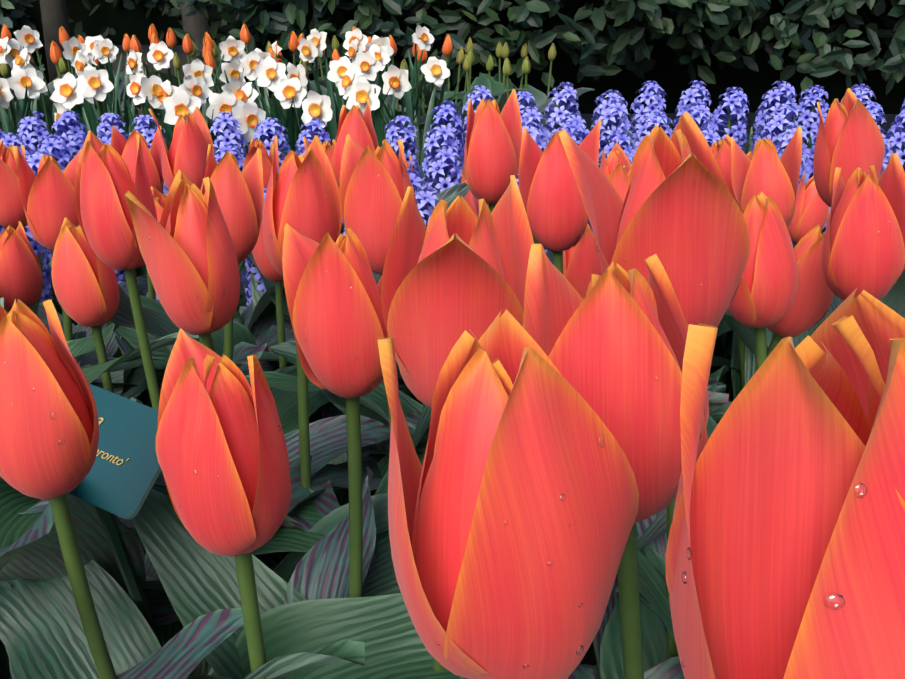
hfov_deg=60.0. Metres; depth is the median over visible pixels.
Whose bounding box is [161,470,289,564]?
tulip leaves
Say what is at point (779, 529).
tulip
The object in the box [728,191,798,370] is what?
tulip
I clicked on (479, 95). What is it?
hyacinth
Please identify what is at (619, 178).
tulip
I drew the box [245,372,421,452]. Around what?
tulip leaves
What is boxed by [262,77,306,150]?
daffodil
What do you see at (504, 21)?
hedge
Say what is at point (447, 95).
tulip bud
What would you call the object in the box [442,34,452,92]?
tulip bud
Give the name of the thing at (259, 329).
tulip
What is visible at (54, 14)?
tree
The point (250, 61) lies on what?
daffodil
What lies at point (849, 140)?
tulip
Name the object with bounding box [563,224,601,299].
tulip
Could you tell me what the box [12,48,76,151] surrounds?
daffodil
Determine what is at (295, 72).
daffodil
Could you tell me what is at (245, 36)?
tulip bud
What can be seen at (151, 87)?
daffodil
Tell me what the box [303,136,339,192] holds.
tulip
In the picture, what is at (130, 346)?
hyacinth
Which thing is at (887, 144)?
hyacinth
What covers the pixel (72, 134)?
hyacinth
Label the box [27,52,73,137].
tulip bud
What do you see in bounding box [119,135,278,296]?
tulip
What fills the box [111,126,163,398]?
tulip
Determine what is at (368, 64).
daffodil
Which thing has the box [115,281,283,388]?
tulip leaves
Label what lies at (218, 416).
tulip
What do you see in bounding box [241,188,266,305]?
hyacinth
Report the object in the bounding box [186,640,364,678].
tulip leaves
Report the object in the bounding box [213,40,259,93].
tulip bud
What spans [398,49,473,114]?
tulip bud
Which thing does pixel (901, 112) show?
hyacinth
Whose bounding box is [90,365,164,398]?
tulip
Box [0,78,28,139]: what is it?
daffodil
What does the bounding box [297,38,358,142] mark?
daffodil
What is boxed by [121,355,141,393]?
tulip leaves
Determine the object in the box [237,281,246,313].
tulip
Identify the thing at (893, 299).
tulip leaves
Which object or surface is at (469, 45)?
tulip bud
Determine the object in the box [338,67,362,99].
daffodil
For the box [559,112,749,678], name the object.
tulip
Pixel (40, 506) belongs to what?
tulip leaves
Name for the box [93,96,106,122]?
tulip bud
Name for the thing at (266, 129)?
hyacinth
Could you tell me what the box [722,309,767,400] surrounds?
tulip leaves
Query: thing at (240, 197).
tulip
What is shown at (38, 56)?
tulip bud
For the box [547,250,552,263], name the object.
tulip leaves
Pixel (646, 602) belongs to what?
tulip leaves
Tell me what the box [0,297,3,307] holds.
tulip leaves
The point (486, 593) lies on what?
tulip
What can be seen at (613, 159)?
tulip
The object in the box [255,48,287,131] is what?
daffodil
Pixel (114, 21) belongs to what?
hedge
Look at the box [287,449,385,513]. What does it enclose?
tulip leaves
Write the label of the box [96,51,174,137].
tulip bud
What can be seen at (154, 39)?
tulip bud
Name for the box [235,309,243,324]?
hyacinth
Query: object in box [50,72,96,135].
daffodil
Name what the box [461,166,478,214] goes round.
tulip
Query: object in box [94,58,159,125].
tulip bud
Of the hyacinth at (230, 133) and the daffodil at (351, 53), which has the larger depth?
the daffodil at (351, 53)
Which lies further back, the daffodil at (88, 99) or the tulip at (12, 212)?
the daffodil at (88, 99)
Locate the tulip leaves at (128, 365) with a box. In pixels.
[81,358,159,371]
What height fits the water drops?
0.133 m
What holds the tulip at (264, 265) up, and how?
on the ground
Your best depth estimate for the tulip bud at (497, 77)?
2.59 m
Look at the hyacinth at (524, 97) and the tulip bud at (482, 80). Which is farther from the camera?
the tulip bud at (482, 80)
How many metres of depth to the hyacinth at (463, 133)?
1.14 m
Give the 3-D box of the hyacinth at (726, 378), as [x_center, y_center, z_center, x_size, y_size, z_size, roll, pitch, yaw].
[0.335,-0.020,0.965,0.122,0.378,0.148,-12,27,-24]
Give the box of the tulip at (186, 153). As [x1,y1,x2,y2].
[77,106,294,399]
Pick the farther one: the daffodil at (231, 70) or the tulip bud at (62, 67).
the tulip bud at (62, 67)
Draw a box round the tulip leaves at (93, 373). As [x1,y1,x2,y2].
[81,332,198,383]
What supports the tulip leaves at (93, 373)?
attached to the tulip at (104, 183)
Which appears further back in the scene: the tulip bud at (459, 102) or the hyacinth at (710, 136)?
the tulip bud at (459, 102)
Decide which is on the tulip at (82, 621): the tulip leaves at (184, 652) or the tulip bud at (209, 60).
the tulip leaves at (184, 652)
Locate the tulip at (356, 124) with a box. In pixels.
[238,99,379,375]
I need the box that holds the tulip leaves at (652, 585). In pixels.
[637,549,674,639]
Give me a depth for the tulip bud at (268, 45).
2.37 m
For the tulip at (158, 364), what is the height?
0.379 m
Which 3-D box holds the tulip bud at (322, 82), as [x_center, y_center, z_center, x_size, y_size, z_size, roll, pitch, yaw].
[-0.222,-0.706,2.433,0.388,0.436,0.099,2,24,4]
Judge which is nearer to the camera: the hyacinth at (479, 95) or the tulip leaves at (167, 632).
the tulip leaves at (167, 632)
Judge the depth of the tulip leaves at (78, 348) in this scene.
0.69 m
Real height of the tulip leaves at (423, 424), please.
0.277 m
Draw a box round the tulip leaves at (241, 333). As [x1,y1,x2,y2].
[108,294,256,366]
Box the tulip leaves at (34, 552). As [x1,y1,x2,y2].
[0,415,389,589]
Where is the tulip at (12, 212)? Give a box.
[0,140,140,365]
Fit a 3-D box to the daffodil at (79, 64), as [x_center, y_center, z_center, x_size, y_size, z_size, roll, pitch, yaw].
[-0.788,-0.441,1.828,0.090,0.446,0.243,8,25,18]
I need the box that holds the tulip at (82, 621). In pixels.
[0,299,460,678]
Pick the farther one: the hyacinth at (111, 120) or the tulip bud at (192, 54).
the tulip bud at (192, 54)
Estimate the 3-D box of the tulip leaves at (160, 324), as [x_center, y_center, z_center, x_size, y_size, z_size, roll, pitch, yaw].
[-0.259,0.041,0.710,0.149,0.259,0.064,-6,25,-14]
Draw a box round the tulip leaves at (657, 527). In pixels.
[461,509,666,678]
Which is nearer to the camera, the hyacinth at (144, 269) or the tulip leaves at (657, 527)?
the tulip leaves at (657, 527)
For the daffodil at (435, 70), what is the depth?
1.78 m
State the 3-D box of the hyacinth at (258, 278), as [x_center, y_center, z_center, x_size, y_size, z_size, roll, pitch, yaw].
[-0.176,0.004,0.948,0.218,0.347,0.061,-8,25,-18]
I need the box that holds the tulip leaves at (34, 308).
[5,252,44,315]
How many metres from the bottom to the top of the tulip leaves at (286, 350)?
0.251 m
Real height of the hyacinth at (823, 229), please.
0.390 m
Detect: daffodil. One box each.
[0,37,54,123]
[0,38,50,120]
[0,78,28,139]
[0,97,59,150]
[3,99,23,137]
[7,68,77,143]
[8,25,42,124]
[10,88,36,130]
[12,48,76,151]
[13,37,97,130]
[16,102,28,140]
[23,64,60,144]
[48,50,128,130]
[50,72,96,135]
[54,103,90,131]
[71,35,131,122]
[71,52,131,132]
[76,70,116,135]
[77,66,134,133]
[81,39,127,133]
[91,88,213,150]
[105,49,154,124]
[120,73,191,135]
[122,75,163,140]
[126,41,223,131]
[143,80,217,147]
[157,89,279,150]
[159,75,212,139]
[170,58,243,133]
[181,60,245,83]
[195,35,299,139]
[205,75,293,156]
[208,50,283,147]
[232,100,265,158]
[235,82,286,155]
[252,41,302,149]
[254,57,311,151]
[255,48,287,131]
[258,90,335,156]
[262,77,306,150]
[265,62,320,144]
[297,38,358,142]
[297,56,396,227]
[307,28,390,145]
[310,39,363,134]
[332,77,382,149]
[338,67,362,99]
[343,28,395,118]
[352,51,431,142]
[366,35,431,127]
[366,44,418,147]
[379,57,462,181]
[382,64,436,199]
[389,25,465,177]
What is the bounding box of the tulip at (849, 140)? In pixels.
[813,88,884,206]
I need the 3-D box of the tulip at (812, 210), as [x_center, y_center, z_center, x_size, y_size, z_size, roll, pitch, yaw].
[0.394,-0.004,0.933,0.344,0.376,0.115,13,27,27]
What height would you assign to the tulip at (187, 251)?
0.477 m
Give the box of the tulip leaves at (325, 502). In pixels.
[284,478,339,531]
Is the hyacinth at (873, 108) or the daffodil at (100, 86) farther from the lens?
the daffodil at (100, 86)
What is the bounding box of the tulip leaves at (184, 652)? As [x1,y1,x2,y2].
[117,608,243,678]
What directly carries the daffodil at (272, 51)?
on the ground
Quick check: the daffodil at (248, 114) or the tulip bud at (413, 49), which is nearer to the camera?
the daffodil at (248, 114)
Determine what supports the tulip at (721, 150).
on the ground
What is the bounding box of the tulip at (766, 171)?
[730,126,829,384]
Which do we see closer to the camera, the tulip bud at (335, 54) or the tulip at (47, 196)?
the tulip at (47, 196)
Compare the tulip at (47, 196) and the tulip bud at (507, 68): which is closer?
the tulip at (47, 196)
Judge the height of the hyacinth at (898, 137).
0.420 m
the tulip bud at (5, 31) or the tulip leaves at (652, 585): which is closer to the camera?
the tulip leaves at (652, 585)
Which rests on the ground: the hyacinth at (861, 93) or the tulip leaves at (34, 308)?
the hyacinth at (861, 93)
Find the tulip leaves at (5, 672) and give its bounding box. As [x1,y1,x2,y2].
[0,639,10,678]
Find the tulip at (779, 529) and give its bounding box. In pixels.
[665,288,904,678]
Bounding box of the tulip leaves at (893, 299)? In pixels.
[711,270,904,371]
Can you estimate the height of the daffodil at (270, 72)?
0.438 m
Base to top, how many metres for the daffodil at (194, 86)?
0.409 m
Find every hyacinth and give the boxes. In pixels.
[0,132,61,314]
[0,225,52,303]
[17,110,52,154]
[26,151,77,325]
[37,135,75,309]
[52,110,87,166]
[96,113,138,280]
[98,132,125,281]
[106,182,243,350]
[114,269,125,357]
[128,115,166,275]
[141,194,167,274]
[209,112,248,162]
[214,143,244,264]
[233,257,265,317]
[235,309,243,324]
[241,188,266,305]
[254,117,290,169]
[295,118,345,229]
[295,140,343,235]
[384,115,420,183]
[406,168,425,201]
[410,186,440,401]
[422,126,460,191]
[424,85,493,180]
[424,149,461,195]
[430,100,464,190]
[460,122,466,179]
[516,91,539,128]
[516,122,547,242]
[517,106,548,178]
[543,82,581,150]
[544,122,589,257]
[556,112,588,144]
[589,90,629,158]
[589,129,635,228]
[591,150,633,233]
[597,99,630,166]
[627,102,714,149]
[629,81,666,149]
[632,111,673,158]
[673,80,749,153]
[699,127,721,147]
[709,81,796,154]
[710,87,748,151]
[710,330,733,423]
[729,149,808,401]
[761,105,801,147]
[772,124,809,176]
[792,85,829,148]
[802,125,824,181]
[806,84,875,158]
[821,207,830,233]
[862,101,885,133]
[878,127,892,172]
[883,106,904,171]
[892,98,904,151]
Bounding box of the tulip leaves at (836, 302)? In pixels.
[828,294,842,312]
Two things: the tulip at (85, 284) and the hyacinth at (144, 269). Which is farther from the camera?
the hyacinth at (144, 269)
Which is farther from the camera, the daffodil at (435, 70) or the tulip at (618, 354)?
the daffodil at (435, 70)
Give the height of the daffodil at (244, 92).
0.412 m
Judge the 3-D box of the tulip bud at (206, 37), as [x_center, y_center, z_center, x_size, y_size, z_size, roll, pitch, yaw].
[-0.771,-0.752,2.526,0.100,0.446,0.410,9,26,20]
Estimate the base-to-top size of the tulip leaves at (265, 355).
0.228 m
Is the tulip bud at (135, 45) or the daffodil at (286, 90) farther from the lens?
the tulip bud at (135, 45)
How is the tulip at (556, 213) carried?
on the ground
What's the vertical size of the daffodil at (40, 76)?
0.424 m
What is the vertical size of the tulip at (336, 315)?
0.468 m
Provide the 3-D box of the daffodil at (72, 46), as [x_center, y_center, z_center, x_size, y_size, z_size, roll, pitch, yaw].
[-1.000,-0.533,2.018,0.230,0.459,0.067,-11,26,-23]
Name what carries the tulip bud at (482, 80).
on the ground
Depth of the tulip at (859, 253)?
0.47 m
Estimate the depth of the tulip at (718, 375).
0.74 m
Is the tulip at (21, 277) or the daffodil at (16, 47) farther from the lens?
the daffodil at (16, 47)
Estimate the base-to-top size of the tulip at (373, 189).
0.479 m
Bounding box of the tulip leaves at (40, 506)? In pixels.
[18,471,400,593]
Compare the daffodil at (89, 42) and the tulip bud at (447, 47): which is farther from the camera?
the tulip bud at (447, 47)
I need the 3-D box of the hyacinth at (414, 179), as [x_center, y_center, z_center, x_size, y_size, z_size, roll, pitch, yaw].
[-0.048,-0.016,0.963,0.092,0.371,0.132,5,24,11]
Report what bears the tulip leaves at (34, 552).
on the ground
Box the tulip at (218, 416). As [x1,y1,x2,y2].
[156,329,375,678]
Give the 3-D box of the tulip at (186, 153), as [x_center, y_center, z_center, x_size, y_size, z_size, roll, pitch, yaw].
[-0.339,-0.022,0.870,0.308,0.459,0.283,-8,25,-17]
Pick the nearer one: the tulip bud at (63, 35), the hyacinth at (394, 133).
the hyacinth at (394, 133)
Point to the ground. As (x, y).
(590, 653)
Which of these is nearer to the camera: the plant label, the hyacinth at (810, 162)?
the plant label
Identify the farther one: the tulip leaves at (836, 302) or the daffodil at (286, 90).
the daffodil at (286, 90)
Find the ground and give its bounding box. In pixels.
[10,45,898,678]
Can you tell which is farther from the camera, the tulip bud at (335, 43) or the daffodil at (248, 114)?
the tulip bud at (335, 43)
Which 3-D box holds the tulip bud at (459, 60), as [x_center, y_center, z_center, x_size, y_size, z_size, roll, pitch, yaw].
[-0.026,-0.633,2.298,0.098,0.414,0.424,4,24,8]
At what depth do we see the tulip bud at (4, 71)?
2.14 m
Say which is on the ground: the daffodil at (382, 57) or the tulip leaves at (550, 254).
the daffodil at (382, 57)
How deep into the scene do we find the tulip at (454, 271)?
0.30 m
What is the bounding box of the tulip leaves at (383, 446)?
[322,376,427,462]
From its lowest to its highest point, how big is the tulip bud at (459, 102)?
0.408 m
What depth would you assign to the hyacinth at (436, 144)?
1.11 m
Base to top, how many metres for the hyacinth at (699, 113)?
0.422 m
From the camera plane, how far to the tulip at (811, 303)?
0.55 m
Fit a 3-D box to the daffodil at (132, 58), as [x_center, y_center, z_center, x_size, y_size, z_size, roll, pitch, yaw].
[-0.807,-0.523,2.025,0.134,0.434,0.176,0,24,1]
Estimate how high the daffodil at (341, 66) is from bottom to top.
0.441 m
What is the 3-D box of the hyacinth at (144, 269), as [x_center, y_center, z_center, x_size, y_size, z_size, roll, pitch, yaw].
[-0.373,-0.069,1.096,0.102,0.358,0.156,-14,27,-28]
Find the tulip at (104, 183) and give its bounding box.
[74,130,375,561]
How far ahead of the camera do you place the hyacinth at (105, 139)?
1.10 m
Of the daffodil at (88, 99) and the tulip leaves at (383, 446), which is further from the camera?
the daffodil at (88, 99)
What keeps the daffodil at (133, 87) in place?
on the ground
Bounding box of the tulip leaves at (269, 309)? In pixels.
[251,263,322,423]
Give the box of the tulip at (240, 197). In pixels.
[130,144,333,539]
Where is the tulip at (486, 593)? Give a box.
[378,309,638,678]
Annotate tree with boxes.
[40,0,70,81]
[180,4,212,76]
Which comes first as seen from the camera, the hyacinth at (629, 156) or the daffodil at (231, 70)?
the hyacinth at (629, 156)
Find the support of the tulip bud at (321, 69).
on the ground
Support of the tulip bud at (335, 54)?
on the ground
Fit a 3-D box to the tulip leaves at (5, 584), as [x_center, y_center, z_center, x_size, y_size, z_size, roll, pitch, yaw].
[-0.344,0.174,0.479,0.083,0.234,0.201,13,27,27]
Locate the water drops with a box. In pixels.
[1,168,897,668]
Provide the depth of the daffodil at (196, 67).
1.65 m
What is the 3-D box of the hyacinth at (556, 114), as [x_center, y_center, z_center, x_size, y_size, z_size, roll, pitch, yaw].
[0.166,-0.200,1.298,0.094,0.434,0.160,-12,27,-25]
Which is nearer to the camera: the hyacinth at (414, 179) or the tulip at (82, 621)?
the tulip at (82, 621)
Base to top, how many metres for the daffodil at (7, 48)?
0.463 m
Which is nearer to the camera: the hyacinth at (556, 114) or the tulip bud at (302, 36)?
the hyacinth at (556, 114)
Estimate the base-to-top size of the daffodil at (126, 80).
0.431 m
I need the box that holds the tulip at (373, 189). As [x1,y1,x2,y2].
[155,134,417,526]
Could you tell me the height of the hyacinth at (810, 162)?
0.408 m
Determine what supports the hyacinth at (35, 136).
on the ground
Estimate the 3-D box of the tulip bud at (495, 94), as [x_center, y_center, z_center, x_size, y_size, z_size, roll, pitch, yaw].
[-0.052,-0.563,2.164,0.503,0.395,0.098,0,24,1]
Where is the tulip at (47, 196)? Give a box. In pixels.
[12,146,96,355]
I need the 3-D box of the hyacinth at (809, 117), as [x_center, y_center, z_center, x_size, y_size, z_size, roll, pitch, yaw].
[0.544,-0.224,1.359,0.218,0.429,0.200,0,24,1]
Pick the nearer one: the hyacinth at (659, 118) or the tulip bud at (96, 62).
the hyacinth at (659, 118)
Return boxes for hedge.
[36,0,225,45]
[172,0,904,113]
[381,0,517,67]
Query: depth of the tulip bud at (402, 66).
2.12 m
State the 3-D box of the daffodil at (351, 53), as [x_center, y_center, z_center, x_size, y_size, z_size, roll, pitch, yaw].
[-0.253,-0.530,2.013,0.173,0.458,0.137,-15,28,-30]
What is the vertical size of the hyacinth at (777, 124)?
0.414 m
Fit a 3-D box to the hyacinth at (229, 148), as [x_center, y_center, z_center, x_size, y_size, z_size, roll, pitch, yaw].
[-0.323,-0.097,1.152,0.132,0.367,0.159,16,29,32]
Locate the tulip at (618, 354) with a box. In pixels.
[523,243,708,678]
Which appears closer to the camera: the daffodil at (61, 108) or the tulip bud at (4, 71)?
the daffodil at (61, 108)
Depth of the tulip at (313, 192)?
0.50 m
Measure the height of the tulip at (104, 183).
0.480 m
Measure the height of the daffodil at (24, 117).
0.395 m
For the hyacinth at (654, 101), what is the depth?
1.21 m
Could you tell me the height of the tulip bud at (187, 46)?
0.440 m
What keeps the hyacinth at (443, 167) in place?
on the ground
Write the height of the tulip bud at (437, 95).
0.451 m
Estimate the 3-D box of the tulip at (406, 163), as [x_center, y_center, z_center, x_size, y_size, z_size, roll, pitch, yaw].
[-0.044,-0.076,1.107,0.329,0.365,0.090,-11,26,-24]
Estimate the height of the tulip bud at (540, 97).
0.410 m
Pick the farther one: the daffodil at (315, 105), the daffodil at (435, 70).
the daffodil at (435, 70)
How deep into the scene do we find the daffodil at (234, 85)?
1.52 m
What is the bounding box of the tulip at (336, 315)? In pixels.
[264,223,387,597]
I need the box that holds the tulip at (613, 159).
[600,142,731,336]
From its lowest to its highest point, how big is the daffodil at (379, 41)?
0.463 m
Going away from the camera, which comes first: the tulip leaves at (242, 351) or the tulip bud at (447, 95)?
the tulip leaves at (242, 351)
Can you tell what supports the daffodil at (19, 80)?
on the ground
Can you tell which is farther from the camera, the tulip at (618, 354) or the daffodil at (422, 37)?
the daffodil at (422, 37)
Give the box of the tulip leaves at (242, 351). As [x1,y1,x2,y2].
[233,342,272,364]
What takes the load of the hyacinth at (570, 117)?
on the ground
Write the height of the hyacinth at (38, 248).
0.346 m
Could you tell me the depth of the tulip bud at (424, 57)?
2.29 m
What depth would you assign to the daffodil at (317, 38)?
1.96 m
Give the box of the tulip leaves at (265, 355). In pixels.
[258,340,422,404]
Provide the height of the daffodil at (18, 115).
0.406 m
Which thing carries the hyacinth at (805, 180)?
on the ground
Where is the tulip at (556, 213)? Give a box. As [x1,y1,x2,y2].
[404,120,601,443]
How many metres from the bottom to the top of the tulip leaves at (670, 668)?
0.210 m
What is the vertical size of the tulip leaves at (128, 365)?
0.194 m
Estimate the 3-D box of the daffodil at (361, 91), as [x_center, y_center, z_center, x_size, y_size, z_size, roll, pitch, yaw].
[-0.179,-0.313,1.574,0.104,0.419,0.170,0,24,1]
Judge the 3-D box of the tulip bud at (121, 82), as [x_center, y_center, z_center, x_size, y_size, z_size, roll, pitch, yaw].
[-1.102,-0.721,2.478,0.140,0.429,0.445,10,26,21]
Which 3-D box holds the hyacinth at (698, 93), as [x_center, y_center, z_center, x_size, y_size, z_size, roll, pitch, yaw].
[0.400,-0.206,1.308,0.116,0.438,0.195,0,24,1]
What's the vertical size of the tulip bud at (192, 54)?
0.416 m
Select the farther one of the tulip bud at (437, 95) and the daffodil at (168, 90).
the tulip bud at (437, 95)
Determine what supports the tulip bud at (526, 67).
on the ground
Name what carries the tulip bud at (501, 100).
on the ground
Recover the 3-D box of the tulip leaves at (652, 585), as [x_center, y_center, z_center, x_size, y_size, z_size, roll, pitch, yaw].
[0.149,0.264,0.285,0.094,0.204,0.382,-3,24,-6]
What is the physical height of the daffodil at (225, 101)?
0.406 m
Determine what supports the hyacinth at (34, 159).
on the ground
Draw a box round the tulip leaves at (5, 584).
[0,581,11,588]
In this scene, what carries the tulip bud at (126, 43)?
on the ground
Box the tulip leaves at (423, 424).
[207,405,430,675]
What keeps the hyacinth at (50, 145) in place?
on the ground
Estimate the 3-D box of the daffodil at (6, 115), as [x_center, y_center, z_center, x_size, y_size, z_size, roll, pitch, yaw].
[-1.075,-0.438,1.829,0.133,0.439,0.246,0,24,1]
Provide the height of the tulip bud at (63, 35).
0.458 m
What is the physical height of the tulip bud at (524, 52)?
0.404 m
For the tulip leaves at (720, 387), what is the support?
on the ground
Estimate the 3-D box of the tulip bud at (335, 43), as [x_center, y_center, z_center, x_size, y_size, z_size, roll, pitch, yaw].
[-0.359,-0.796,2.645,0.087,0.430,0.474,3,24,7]
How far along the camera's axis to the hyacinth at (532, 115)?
1.09 m
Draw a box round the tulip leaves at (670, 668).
[644,657,684,678]
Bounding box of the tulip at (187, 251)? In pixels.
[124,170,399,596]
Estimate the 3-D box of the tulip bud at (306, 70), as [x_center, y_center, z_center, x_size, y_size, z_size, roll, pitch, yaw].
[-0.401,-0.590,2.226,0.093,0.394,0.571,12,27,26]
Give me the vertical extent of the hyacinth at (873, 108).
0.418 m
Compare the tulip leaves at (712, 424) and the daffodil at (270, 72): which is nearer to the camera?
the tulip leaves at (712, 424)
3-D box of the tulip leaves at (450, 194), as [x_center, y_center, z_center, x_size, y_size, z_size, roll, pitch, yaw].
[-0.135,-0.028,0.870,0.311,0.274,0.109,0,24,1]
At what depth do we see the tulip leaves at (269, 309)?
0.87 m
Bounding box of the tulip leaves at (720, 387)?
[707,378,725,392]
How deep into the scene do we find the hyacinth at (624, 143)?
1.04 m
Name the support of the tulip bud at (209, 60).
on the ground
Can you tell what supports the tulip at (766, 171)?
on the ground
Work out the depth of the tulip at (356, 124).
0.74 m
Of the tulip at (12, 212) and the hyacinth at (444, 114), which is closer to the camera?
the tulip at (12, 212)
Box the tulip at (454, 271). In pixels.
[132,175,533,678]
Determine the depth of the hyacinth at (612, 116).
1.11 m
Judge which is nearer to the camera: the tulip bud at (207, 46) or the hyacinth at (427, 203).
the hyacinth at (427, 203)
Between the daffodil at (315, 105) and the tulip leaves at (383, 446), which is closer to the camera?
the tulip leaves at (383, 446)
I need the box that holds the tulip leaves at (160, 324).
[48,257,198,351]
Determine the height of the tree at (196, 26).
9.313 m
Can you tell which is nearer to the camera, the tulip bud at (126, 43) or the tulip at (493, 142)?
the tulip at (493, 142)
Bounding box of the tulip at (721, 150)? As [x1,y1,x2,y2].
[710,134,745,398]
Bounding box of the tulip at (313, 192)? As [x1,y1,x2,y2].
[124,135,422,624]
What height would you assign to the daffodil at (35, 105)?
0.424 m
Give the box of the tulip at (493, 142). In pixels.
[398,89,729,412]
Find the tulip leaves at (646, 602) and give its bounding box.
[616,586,672,656]
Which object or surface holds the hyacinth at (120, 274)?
on the ground
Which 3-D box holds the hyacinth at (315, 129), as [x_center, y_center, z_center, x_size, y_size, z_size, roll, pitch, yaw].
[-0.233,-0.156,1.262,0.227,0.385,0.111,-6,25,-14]
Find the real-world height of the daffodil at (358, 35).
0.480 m
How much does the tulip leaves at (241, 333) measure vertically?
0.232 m
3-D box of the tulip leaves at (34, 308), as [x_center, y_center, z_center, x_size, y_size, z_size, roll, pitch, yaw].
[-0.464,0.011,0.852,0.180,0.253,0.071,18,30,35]
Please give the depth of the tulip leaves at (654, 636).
0.42 m
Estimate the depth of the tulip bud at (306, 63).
2.32 m
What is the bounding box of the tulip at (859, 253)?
[822,153,904,300]
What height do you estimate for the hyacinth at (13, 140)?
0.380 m
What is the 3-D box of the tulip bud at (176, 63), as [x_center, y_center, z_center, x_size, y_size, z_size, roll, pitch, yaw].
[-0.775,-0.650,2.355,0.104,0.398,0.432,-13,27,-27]
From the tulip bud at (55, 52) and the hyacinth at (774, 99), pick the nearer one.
the hyacinth at (774, 99)
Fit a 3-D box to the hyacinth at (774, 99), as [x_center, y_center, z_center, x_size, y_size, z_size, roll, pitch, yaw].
[0.482,-0.198,1.287,0.156,0.439,0.133,0,24,1]
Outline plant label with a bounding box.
[70,383,163,646]
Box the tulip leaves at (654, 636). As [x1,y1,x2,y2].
[600,537,666,678]
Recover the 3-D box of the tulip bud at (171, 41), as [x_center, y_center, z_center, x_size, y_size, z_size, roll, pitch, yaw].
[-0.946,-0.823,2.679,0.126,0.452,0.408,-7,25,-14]
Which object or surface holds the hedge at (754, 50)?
on the ground
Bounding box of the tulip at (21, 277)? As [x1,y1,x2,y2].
[0,221,151,407]
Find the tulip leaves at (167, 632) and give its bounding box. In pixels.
[156,576,210,676]
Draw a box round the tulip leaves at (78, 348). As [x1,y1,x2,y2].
[66,323,118,360]
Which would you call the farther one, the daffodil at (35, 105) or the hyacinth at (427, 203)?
the daffodil at (35, 105)
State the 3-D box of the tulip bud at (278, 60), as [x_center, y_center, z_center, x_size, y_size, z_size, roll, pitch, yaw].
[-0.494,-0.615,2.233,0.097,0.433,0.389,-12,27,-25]
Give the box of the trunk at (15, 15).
[0,0,49,84]
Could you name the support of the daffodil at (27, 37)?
on the ground
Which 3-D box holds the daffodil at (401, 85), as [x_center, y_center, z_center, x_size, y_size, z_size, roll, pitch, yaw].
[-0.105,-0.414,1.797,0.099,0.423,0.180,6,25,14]
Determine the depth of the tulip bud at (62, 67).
2.19 m
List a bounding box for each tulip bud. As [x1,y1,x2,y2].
[0,63,61,117]
[1,24,63,94]
[14,41,62,123]
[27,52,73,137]
[35,48,49,95]
[45,56,123,131]
[59,26,73,74]
[77,35,99,124]
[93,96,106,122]
[94,35,161,121]
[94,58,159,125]
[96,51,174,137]
[107,33,168,143]
[107,38,132,108]
[122,34,138,114]
[122,41,222,108]
[130,52,218,149]
[136,65,144,126]
[148,23,163,124]
[149,28,183,86]
[156,32,217,89]
[173,52,224,111]
[183,34,192,63]
[202,40,214,123]
[213,24,328,84]
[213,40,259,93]
[249,43,296,139]
[260,61,308,130]
[265,41,271,51]
[270,59,337,137]
[285,46,424,124]
[288,31,298,66]
[298,33,325,109]
[302,49,347,101]
[314,36,427,109]
[325,36,338,92]
[332,48,405,103]
[334,59,465,128]
[366,36,423,115]
[387,61,456,107]
[388,35,466,123]
[393,84,527,176]
[395,43,418,111]
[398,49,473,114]
[411,47,463,160]
[417,46,497,179]
[418,73,447,133]
[421,55,460,105]
[424,37,472,160]
[436,55,501,112]
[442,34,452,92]
[452,58,559,122]
[453,54,491,148]
[479,42,530,109]
[492,43,527,93]
[493,42,512,89]
[519,43,558,127]
[522,56,593,127]
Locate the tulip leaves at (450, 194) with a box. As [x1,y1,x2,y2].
[248,183,469,316]
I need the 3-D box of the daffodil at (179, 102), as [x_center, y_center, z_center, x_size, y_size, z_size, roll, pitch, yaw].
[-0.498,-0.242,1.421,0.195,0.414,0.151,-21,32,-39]
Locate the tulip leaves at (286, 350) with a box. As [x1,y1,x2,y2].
[270,340,422,463]
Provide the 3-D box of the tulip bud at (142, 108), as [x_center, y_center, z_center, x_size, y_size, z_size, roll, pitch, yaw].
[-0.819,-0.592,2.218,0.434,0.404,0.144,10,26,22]
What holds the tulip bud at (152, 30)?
on the ground
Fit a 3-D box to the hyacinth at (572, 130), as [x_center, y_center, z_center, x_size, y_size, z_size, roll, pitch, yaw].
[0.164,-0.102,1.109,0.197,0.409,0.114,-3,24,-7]
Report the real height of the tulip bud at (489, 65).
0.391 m
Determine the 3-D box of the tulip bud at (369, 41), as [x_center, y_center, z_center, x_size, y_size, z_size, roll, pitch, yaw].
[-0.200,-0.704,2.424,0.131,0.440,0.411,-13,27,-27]
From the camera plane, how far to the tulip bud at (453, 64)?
2.59 m
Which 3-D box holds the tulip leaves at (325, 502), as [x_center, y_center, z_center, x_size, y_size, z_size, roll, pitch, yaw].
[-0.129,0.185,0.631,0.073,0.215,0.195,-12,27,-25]
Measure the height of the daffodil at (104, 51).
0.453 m
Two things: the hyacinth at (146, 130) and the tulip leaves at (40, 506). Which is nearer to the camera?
the tulip leaves at (40, 506)
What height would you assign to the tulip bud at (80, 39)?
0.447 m
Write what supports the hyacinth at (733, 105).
on the ground
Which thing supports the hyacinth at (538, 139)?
on the ground
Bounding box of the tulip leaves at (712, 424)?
[706,415,717,438]
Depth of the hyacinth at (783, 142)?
0.99 m

